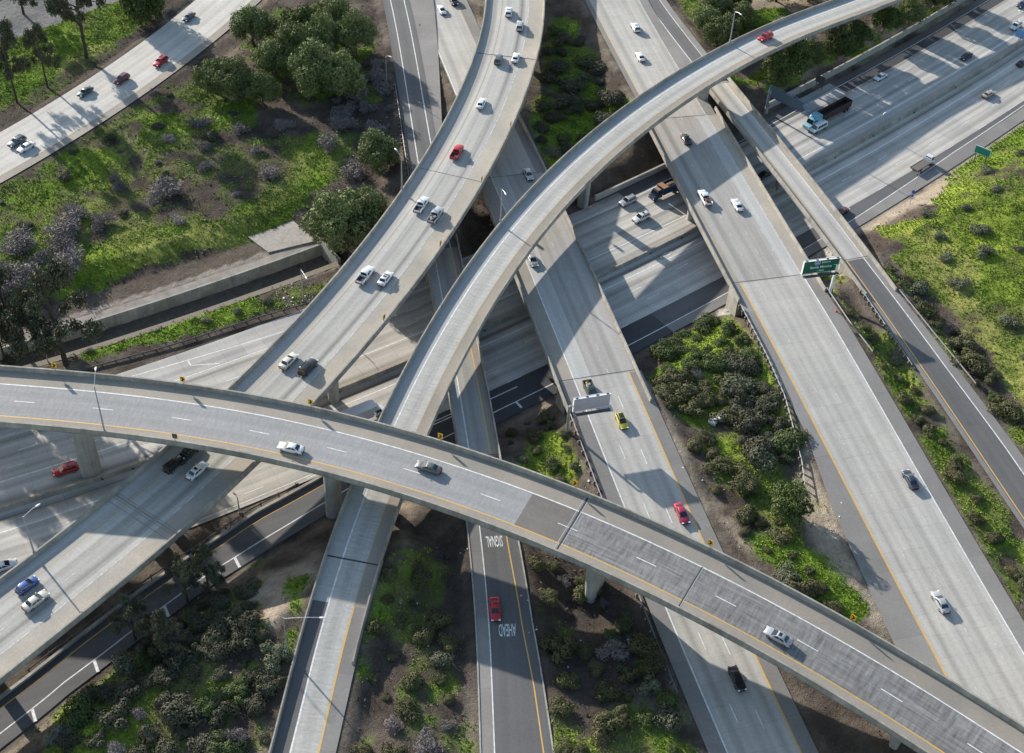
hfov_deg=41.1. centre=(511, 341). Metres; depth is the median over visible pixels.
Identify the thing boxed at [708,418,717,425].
boulder
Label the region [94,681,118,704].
shrub
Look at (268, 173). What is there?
shrub
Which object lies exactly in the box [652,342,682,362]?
shrub
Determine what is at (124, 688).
shrub
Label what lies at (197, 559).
eucalyptus tree
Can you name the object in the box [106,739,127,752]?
shrub
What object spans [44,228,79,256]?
shrub
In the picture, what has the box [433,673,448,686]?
shrub
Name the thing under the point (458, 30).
freeway road
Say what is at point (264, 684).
shrub
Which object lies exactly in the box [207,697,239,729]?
shrub
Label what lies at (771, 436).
shrub
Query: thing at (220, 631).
shrub
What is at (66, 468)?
suv
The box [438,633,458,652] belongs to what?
shrub
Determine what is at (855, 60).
retaining wall
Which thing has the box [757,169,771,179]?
sedan
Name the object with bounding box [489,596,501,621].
sedan
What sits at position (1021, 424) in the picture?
shrub
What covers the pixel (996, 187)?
shrub
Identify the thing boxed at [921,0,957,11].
evergreen tree
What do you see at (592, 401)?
overhead sign
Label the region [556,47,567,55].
shrub
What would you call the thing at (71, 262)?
shrub
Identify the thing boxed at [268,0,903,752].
ramp bridge
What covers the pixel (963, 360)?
shrub
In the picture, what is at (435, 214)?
pickup truck
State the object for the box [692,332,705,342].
shrub
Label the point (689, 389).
shrub
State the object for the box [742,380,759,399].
shrub
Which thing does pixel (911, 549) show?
freeway road
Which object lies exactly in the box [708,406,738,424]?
shrub
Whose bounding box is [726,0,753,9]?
willow tree
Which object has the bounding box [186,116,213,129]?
shrub
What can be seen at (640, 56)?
sedan
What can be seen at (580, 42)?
shrub
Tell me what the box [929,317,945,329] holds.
shrub
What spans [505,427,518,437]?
shrub
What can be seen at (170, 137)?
shrub
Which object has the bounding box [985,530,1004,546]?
shrub
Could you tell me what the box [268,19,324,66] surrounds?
pepper tree
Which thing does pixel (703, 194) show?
pickup truck
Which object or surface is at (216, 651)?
shrub
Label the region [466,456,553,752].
ramp road
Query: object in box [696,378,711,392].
shrub
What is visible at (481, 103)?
sedan
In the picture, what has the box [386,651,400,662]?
shrub
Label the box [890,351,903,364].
shrub
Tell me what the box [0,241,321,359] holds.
channel wall
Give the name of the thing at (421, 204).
pickup truck
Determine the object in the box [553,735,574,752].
shrub
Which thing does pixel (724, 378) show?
shrub
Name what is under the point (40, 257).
shrub
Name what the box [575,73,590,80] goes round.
shrub
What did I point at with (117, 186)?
shrub
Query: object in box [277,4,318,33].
evergreen tree
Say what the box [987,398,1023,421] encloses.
shrub
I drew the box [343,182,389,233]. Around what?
pepper tree
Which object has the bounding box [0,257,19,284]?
shrub
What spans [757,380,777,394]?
shrub
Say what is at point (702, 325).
shrub
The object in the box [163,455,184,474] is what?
jeep
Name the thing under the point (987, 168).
shrub
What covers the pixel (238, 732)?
shrub
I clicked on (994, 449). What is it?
ramp road
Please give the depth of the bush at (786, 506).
252.21 m
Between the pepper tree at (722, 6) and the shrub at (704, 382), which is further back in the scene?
the pepper tree at (722, 6)
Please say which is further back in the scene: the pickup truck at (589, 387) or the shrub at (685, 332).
the shrub at (685, 332)
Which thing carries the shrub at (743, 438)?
on the ground at (416, 526)
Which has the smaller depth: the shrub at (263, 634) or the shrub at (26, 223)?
the shrub at (263, 634)
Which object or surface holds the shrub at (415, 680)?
on the ground at (416, 526)
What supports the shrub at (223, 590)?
on the ground at (416, 526)
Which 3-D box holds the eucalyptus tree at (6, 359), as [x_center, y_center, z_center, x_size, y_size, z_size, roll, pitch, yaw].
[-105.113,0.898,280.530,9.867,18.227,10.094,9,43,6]
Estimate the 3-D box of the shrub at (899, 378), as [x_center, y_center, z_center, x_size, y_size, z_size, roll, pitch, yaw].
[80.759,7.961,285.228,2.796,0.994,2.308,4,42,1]
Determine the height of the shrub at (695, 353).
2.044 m
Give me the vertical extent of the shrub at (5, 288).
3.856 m
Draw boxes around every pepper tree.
[190,57,227,95]
[205,53,257,102]
[228,4,278,44]
[244,69,282,106]
[251,38,288,77]
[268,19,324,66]
[285,38,344,97]
[298,187,370,255]
[304,10,340,61]
[309,0,356,36]
[314,46,367,95]
[336,8,378,57]
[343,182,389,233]
[356,127,400,176]
[690,4,720,35]
[701,0,732,15]
[702,11,741,46]
[729,0,757,31]
[806,39,825,66]
[897,0,930,24]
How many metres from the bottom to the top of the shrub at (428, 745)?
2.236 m
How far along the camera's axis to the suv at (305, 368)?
269.55 m
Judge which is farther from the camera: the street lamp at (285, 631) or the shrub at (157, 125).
the shrub at (157, 125)
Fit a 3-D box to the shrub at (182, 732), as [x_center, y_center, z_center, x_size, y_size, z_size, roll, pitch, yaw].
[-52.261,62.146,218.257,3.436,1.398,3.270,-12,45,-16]
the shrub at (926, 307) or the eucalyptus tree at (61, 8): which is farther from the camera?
the eucalyptus tree at (61, 8)
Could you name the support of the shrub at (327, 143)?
on the ground at (416, 526)
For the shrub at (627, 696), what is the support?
on the ground at (416, 526)
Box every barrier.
[0,41,1023,512]
[0,475,322,699]
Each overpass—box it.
[427,233,501,458]
[480,114,651,413]
[649,105,825,316]
[709,77,896,295]
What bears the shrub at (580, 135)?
on the ground at (416, 526)
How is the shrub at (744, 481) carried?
on the ground at (416, 526)
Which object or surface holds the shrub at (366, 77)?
on the ground at (416, 526)
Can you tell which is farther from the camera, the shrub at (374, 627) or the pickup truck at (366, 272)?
the pickup truck at (366, 272)
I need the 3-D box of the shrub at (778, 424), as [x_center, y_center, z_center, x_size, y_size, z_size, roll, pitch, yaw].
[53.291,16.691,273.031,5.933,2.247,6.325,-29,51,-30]
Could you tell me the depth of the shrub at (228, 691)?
222.71 m
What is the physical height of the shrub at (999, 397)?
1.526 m
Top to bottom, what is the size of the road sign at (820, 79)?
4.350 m
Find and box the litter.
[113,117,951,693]
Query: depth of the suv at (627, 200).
333.73 m
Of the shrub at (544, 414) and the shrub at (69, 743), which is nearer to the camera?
the shrub at (69, 743)
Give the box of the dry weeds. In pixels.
[0,0,1023,752]
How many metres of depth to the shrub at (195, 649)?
227.98 m
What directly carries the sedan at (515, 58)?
on the curved bridge at (114, 540)
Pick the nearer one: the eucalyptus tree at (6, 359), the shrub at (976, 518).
the shrub at (976, 518)
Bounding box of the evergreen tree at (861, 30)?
[845,19,874,49]
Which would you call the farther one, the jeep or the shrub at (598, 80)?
the shrub at (598, 80)
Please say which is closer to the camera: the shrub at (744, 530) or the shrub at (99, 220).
the shrub at (744, 530)
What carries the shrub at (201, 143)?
on the ground at (416, 526)
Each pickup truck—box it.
[175,448,199,465]
[355,265,374,284]
[412,196,429,213]
[427,206,443,224]
[449,144,463,160]
[582,379,597,394]
[698,189,712,206]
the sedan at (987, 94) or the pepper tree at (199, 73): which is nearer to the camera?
the pepper tree at (199, 73)
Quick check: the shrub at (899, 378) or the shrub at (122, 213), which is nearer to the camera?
the shrub at (899, 378)
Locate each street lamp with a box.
[22,503,39,552]
[94,367,105,432]
[233,492,240,513]
[283,617,324,653]
[301,270,307,301]
[394,148,402,188]
[499,189,506,221]
[729,12,741,41]
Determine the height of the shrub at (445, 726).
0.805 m
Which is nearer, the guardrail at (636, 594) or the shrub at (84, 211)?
the guardrail at (636, 594)
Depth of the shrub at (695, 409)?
274.96 m
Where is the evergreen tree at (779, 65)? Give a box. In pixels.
[761,50,799,87]
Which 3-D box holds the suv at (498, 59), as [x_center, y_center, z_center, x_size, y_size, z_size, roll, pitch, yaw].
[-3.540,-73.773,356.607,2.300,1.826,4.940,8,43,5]
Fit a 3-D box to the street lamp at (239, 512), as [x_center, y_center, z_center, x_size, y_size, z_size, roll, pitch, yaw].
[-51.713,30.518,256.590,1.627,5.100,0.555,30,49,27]
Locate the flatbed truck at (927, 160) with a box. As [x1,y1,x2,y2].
[910,153,934,171]
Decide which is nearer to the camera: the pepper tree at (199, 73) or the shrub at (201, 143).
the shrub at (201, 143)
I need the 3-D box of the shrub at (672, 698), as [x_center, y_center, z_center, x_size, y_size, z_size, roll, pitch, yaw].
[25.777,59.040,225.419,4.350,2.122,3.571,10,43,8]
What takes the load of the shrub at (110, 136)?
on the ground at (416, 526)
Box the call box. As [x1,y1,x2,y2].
[910,172,919,201]
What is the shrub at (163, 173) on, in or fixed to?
on the ground at (416, 526)
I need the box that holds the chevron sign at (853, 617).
[850,614,856,620]
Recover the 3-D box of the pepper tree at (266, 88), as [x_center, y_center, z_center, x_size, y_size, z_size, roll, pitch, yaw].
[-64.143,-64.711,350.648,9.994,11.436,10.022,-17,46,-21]
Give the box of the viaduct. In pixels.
[0,365,1023,752]
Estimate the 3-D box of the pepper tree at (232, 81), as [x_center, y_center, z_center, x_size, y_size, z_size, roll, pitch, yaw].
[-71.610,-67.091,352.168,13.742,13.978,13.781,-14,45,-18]
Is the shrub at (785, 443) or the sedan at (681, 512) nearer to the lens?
the sedan at (681, 512)
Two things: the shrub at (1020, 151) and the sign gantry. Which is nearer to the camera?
the shrub at (1020, 151)
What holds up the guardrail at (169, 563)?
on the ground at (416, 526)
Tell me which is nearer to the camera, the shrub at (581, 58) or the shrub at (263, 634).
the shrub at (263, 634)
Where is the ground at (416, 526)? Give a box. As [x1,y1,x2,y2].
[0,0,1023,752]
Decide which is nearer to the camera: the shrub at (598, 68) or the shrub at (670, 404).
the shrub at (670, 404)
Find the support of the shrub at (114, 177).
on the ground at (416, 526)
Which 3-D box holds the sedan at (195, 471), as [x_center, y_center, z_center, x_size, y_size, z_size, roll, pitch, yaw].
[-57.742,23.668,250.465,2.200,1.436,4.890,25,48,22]
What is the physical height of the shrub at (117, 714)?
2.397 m
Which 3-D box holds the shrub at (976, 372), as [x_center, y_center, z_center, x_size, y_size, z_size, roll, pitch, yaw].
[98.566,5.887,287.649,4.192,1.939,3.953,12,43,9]
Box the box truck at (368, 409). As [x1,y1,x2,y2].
[340,400,383,418]
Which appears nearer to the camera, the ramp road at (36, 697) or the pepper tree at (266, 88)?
the ramp road at (36, 697)
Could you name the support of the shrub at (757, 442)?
on the ground at (416, 526)
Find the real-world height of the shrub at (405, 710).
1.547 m
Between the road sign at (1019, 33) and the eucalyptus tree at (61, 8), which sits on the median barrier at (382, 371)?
the road sign at (1019, 33)
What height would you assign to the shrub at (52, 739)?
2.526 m
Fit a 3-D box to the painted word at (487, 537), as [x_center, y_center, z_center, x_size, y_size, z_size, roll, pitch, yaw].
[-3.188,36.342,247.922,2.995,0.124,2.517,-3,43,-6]
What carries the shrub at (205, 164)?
on the ground at (416, 526)
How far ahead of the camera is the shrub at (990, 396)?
282.60 m
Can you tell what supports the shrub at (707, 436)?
on the ground at (416, 526)
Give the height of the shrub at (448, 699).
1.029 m
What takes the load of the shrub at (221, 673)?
on the ground at (416, 526)
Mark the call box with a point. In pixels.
(913, 191)
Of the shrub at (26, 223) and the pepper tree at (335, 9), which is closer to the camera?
the shrub at (26, 223)
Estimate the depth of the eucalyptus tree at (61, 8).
358.32 m
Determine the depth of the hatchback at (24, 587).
229.68 m
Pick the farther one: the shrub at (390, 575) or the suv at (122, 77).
the suv at (122, 77)
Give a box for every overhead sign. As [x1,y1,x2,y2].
[565,392,610,434]
[801,256,840,293]
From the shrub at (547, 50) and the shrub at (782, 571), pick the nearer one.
the shrub at (782, 571)
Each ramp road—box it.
[0,479,348,748]
[272,600,368,752]
[382,0,456,247]
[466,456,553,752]
[648,0,706,64]
[845,257,1023,527]
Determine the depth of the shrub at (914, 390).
282.17 m
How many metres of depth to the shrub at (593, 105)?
359.44 m
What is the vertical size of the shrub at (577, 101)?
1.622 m
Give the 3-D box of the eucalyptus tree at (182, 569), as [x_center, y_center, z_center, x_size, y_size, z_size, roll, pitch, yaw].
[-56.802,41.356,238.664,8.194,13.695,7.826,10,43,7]
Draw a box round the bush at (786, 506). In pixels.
[770,479,814,528]
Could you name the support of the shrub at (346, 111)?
on the ground at (416, 526)
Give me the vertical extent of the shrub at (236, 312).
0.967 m
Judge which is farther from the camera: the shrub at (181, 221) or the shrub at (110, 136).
the shrub at (110, 136)
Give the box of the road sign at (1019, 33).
[1015,28,1023,45]
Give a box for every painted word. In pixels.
[486,536,502,546]
[499,624,515,636]
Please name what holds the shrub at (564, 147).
on the ground at (416, 526)
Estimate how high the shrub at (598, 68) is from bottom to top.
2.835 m
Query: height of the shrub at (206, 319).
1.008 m
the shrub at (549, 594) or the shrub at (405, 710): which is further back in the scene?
the shrub at (549, 594)
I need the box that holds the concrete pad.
[248,221,315,252]
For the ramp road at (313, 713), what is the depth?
224.87 m
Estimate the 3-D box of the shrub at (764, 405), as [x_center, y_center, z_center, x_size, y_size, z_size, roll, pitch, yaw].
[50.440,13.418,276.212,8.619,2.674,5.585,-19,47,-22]
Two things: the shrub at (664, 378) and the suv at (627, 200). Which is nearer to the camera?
the shrub at (664, 378)
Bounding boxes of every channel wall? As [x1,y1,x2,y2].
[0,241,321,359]
[24,262,338,366]
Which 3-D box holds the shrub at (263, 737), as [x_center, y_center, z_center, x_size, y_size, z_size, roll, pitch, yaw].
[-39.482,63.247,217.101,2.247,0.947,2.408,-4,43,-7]
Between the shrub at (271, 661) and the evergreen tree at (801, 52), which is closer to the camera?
the shrub at (271, 661)
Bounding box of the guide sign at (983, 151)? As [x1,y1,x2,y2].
[973,145,990,161]
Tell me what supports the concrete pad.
on the ground at (416, 526)
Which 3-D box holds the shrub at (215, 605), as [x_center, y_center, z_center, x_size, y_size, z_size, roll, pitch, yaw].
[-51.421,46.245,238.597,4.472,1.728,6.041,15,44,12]
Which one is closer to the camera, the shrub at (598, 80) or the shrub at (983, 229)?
the shrub at (983, 229)
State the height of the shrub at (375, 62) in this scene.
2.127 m
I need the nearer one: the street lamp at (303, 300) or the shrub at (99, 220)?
the street lamp at (303, 300)
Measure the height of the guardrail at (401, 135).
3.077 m
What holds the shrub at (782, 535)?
on the ground at (416, 526)
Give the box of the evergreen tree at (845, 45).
[823,25,859,58]
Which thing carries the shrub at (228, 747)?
on the ground at (416, 526)
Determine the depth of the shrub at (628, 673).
228.46 m
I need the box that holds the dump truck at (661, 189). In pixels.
[648,178,678,201]
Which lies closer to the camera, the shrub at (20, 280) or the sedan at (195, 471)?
the sedan at (195, 471)
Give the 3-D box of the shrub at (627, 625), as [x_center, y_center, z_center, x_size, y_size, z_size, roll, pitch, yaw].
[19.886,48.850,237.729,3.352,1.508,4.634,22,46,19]
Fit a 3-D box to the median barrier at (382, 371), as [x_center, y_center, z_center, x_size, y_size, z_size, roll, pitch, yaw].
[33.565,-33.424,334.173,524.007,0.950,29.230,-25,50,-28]
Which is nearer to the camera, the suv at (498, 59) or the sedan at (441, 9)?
the suv at (498, 59)
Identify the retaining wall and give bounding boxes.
[594,163,666,200]
[768,0,965,108]
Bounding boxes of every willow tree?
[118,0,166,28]
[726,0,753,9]
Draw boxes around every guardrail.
[27,483,298,671]
[73,301,309,370]
[393,84,408,179]
[567,411,677,692]
[738,304,804,485]
[827,287,872,351]
[859,289,911,364]
[899,289,975,383]
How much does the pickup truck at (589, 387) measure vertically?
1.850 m
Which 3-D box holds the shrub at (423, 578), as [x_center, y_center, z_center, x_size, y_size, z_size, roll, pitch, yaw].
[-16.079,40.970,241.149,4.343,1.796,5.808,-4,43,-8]
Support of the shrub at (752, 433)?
on the ground at (416, 526)
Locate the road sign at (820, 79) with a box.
[815,74,825,90]
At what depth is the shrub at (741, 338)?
290.12 m
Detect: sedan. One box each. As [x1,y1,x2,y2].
[0,558,17,571]
[16,141,35,152]
[21,589,49,612]
[76,86,93,96]
[182,11,195,21]
[185,460,208,480]
[276,441,304,454]
[278,352,298,369]
[377,270,393,286]
[414,460,442,474]
[437,5,445,14]
[476,97,486,109]
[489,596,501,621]
[511,52,519,63]
[523,167,533,180]
[527,251,538,267]
[635,52,645,61]
[674,502,689,524]
[680,133,691,145]
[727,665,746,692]
[731,198,743,211]
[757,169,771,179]
[763,625,793,647]
[837,206,849,214]
[873,72,887,81]
[901,469,919,489]
[931,590,950,614]
[959,51,973,60]
[981,90,994,98]
[1015,59,1023,66]
[1016,0,1023,7]
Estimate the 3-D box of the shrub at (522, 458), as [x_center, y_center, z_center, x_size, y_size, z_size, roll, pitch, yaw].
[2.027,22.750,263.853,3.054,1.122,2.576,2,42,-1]
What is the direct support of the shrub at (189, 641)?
on the ground at (416, 526)
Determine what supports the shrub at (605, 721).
on the ground at (416, 526)
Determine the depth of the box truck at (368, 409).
274.75 m
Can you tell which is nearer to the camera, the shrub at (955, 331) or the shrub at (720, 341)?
the shrub at (720, 341)
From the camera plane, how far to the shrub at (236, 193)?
326.52 m
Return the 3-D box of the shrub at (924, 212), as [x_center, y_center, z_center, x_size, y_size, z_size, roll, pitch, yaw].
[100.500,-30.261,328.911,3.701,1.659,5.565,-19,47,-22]
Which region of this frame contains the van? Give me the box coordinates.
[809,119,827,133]
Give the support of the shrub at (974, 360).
on the ground at (416, 526)
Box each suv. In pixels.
[7,134,26,147]
[51,460,78,477]
[113,72,129,84]
[152,54,168,66]
[297,357,317,376]
[449,0,457,5]
[494,53,502,64]
[505,7,512,17]
[516,20,523,31]
[618,194,636,206]
[631,22,640,32]
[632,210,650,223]
[757,30,773,41]
[1009,20,1022,30]
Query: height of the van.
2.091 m
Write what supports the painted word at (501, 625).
on the ramp road at (513, 710)
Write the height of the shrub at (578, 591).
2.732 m
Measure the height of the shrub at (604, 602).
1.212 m
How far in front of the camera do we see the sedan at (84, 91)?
355.10 m
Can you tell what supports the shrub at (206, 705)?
on the ground at (416, 526)
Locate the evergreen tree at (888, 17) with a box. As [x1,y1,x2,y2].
[870,6,906,33]
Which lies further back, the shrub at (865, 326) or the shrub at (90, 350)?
the shrub at (865, 326)
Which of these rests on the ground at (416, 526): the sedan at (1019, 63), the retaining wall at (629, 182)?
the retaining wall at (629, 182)
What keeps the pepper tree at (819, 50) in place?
on the ground at (416, 526)
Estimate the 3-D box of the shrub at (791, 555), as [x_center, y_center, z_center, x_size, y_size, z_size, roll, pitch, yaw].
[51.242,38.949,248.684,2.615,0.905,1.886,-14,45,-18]
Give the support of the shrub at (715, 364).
on the ground at (416, 526)
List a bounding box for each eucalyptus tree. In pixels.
[0,0,39,14]
[0,16,27,102]
[0,254,105,366]
[0,265,44,353]
[0,308,24,365]
[21,21,61,86]
[43,0,106,58]
[107,592,151,639]
[133,611,169,651]
[147,608,185,655]
[161,551,211,601]
[187,541,225,592]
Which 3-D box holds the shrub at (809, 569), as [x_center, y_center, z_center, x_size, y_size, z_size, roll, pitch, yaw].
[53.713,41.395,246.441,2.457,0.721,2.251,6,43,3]
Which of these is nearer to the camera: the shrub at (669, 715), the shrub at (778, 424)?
the shrub at (669, 715)
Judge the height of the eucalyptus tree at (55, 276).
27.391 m
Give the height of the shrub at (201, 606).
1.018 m
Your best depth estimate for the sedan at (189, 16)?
385.40 m
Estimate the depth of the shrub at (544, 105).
357.98 m
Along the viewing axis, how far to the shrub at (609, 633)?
235.12 m
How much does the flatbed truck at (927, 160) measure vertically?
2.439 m
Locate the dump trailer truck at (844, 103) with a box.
[802,96,852,129]
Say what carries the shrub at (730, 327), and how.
on the ground at (416, 526)
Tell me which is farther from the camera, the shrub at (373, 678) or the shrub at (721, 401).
the shrub at (721, 401)
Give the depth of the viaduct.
237.35 m
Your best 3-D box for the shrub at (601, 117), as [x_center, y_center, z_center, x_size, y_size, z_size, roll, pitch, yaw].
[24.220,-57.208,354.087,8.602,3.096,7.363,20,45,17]
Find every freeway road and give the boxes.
[0,0,260,182]
[0,0,1023,576]
[433,0,546,176]
[560,370,818,752]
[585,0,714,117]
[732,274,1023,724]
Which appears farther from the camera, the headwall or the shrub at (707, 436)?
the headwall
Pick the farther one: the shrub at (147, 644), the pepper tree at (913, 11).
the pepper tree at (913, 11)
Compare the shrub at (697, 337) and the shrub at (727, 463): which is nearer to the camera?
the shrub at (727, 463)
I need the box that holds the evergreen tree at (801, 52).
[782,39,814,76]
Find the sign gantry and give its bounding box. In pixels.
[763,85,809,113]
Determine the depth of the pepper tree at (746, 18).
387.60 m
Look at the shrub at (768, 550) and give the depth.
249.22 m
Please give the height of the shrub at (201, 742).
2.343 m
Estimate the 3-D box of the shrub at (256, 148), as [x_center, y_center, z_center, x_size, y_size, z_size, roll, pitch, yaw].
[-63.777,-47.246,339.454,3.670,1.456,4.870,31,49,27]
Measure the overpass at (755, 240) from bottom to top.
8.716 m
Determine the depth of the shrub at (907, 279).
308.70 m
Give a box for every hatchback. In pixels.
[14,575,39,595]
[615,412,628,429]
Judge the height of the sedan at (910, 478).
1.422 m
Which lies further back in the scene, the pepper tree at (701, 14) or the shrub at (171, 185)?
the pepper tree at (701, 14)
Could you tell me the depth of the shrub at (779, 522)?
254.47 m
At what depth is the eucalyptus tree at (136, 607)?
230.81 m
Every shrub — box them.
[0,224,43,257]
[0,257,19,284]
[1,276,24,304]
[7,260,41,289]
[14,220,33,227]
[23,249,52,265]
[41,207,85,238]
[42,723,75,746]
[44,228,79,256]
[52,243,85,279]
[57,169,72,182]
[57,734,85,752]
[58,692,98,735]
[64,202,91,220]
[68,149,79,154]
[78,681,110,703]
[81,727,107,748]
[84,347,96,353]
[89,211,116,231]
[93,696,133,732]
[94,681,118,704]
[103,133,117,142]
[105,678,144,711]
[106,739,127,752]
[107,173,119,181]
[109,649,139,678]
[112,180,125,191]
[117,209,128,219]
[127,744,150,752]
[128,670,144,685]
[129,706,147,721]
[133,649,157,674]
[136,724,163,747]
[138,665,174,689]
[139,637,157,652]
[140,174,186,207]
[149,122,165,129]
[151,650,171,662]
[151,690,182,710]
[153,735,181,752]
[154,618,193,646]
[155,691,209,729]
[156,640,197,683]
[158,170,171,178]
[161,133,175,143]
[170,214,186,224]
[174,616,187,630]
[175,724,195,739]
[183,633,203,647]
[184,663,202,683]
[184,732,218,752]
[185,611,215,632]
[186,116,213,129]
[190,642,207,662]
[192,684,222,717]
[195,138,210,151]
[196,600,209,611]
[197,160,216,171]
[197,637,232,664]
[200,128,219,141]
[200,616,230,648]
[201,316,211,323]
[203,728,251,752]
[204,593,233,617]
[206,587,230,600]
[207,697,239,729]
[210,664,229,682]
[215,673,250,706]
[216,605,247,632]
[221,625,254,653]
[223,726,250,744]
[231,121,252,133]
[231,190,241,196]
[231,576,262,599]
[232,308,241,314]
[234,610,264,640]
[239,655,252,667]
[240,600,258,611]
[241,668,258,684]
[241,690,267,718]
[249,145,265,155]
[252,625,270,642]
[253,672,291,697]
[257,732,270,745]
[258,162,278,180]
[259,639,295,675]
[262,297,273,305]
[272,118,295,131]
[317,130,339,154]
[328,114,360,132]
[331,95,341,102]
[331,100,357,118]
[338,157,368,181]
[345,87,367,100]
[350,741,373,752]
[358,72,373,82]
[358,100,379,113]
[363,119,393,136]
[366,619,386,635]
[367,673,379,685]
[368,59,386,67]
[368,65,392,80]
[371,78,392,96]
[379,594,394,603]
[380,565,398,582]
[380,742,408,752]
[381,691,390,701]
[382,714,403,735]
[384,104,396,111]
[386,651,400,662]
[393,694,421,724]
[395,612,409,628]
[400,670,424,693]
[409,599,416,605]
[410,560,432,585]
[411,620,434,645]
[412,725,447,752]
[423,609,452,629]
[429,651,454,668]
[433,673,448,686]
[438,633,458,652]
[438,719,455,730]
[441,694,456,705]
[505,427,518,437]
[515,454,529,463]
[524,426,544,445]
[529,553,548,572]
[530,445,543,455]
[531,120,550,134]
[534,135,547,143]
[535,99,552,111]
[536,408,555,423]
[536,633,577,666]
[537,69,560,82]
[539,145,561,158]
[539,587,558,607]
[542,45,558,56]
[542,111,567,123]
[543,420,556,431]
[545,58,570,74]
[545,457,561,475]
[546,25,563,35]
[546,560,561,571]
[547,695,574,718]
[552,31,573,46]
[553,91,577,108]
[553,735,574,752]
[555,133,571,141]
[555,473,566,482]
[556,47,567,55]
[556,574,571,587]
[556,670,580,689]
[558,78,589,93]
[558,140,573,157]
[558,428,572,438]
[561,444,571,451]
[562,104,584,115]
[568,461,581,473]
[569,36,586,46]
[570,741,591,752]
[571,96,582,104]
[571,574,602,603]
[574,54,594,66]
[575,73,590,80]
[575,643,594,661]
[576,134,586,139]
[577,59,607,74]
[583,99,604,110]
[587,659,605,677]
[589,709,626,745]
[590,75,605,84]
[592,110,613,125]
[593,638,630,661]
[594,678,623,703]
[597,89,628,106]
[600,597,610,606]
[602,628,624,642]
[610,702,634,729]
[615,611,633,631]
[615,662,641,684]
[621,691,633,702]
[625,633,659,656]
[633,708,657,729]
[636,674,662,696]
[637,643,666,674]
[649,342,665,356]
[650,365,685,390]
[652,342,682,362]
[652,382,678,403]
[653,700,683,733]
[655,688,680,708]
[659,335,683,347]
[660,361,672,371]
[662,399,675,409]
[665,380,698,403]
[666,742,678,752]
[669,367,697,384]
[673,328,692,338]
[676,397,705,418]
[677,344,696,354]
[680,355,703,370]
[685,436,704,454]
[689,346,708,360]
[689,367,705,380]
[691,315,713,336]
[691,385,719,408]
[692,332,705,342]
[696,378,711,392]
[698,428,717,447]
[700,312,720,326]
[700,454,734,474]
[703,345,712,351]
[703,352,736,372]
[704,445,721,460]
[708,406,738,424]
[708,483,721,494]
[711,368,742,386]
[714,336,729,347]
[714,393,727,405]
[719,371,758,394]
[719,382,747,404]
[720,319,740,336]
[720,349,748,373]
[723,347,732,352]
[727,402,768,433]
[728,398,741,409]
[730,461,761,495]
[732,331,750,345]
[732,503,758,526]
[735,353,764,377]
[736,434,752,446]
[737,394,758,411]
[737,525,750,536]
[739,346,760,361]
[740,434,775,464]
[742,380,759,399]
[745,445,779,479]
[746,424,760,438]
[750,394,782,418]
[753,515,767,526]
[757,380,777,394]
[761,390,782,404]
[762,431,779,452]
[763,547,772,553]
[766,414,793,435]
[767,526,793,545]
[769,425,811,457]
[772,560,801,587]
[773,517,783,525]
[778,451,796,463]
[784,572,822,598]
[786,550,798,559]
[803,566,815,574]
[812,581,830,597]
[819,599,845,614]
[846,308,854,316]
[858,320,871,331]
[866,333,878,344]
[879,362,886,369]
[886,264,896,271]
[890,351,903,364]
[894,279,907,288]
[894,375,904,382]
[896,390,916,405]
[900,273,914,288]
[909,385,920,395]
[910,278,929,296]
[910,414,925,425]
[911,295,920,302]
[914,300,938,320]
[919,207,936,218]
[920,405,936,414]
[922,423,936,438]
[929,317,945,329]
[932,230,947,239]
[936,329,944,336]
[938,250,953,263]
[938,438,948,446]
[940,463,969,485]
[943,332,977,355]
[945,277,972,291]
[946,453,965,469]
[949,327,961,335]
[949,349,990,373]
[957,355,969,365]
[960,203,973,210]
[965,510,986,525]
[968,222,991,237]
[969,492,985,504]
[971,362,988,376]
[972,379,981,386]
[976,243,996,258]
[979,164,998,174]
[983,368,1003,384]
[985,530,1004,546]
[987,390,996,401]
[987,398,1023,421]
[990,392,1007,402]
[991,183,1001,192]
[997,313,1022,327]
[1003,566,1020,580]
[1012,244,1023,252]
[1014,149,1023,156]
[1015,577,1023,598]
[1018,419,1023,429]
[1019,596,1023,611]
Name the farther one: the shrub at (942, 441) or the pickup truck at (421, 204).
the pickup truck at (421, 204)
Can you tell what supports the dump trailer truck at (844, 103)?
on the freeway road at (664, 292)
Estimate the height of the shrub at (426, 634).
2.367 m
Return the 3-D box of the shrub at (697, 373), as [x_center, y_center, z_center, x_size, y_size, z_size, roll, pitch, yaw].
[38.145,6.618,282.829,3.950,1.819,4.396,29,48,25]
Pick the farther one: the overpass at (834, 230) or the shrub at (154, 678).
the overpass at (834, 230)
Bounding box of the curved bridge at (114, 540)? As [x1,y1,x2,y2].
[0,0,544,684]
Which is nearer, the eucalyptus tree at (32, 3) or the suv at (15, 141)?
the suv at (15, 141)
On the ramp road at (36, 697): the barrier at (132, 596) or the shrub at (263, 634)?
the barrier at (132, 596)
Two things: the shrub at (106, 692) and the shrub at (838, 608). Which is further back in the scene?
the shrub at (838, 608)
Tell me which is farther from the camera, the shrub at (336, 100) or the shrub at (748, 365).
the shrub at (336, 100)
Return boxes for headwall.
[318,238,340,264]
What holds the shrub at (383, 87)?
on the ground at (416, 526)
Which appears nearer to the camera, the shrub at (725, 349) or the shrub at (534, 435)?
the shrub at (534, 435)
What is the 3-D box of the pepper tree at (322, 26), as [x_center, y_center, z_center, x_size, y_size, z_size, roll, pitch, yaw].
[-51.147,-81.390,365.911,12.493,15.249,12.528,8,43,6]
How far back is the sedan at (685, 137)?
342.59 m
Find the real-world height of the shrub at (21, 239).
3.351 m

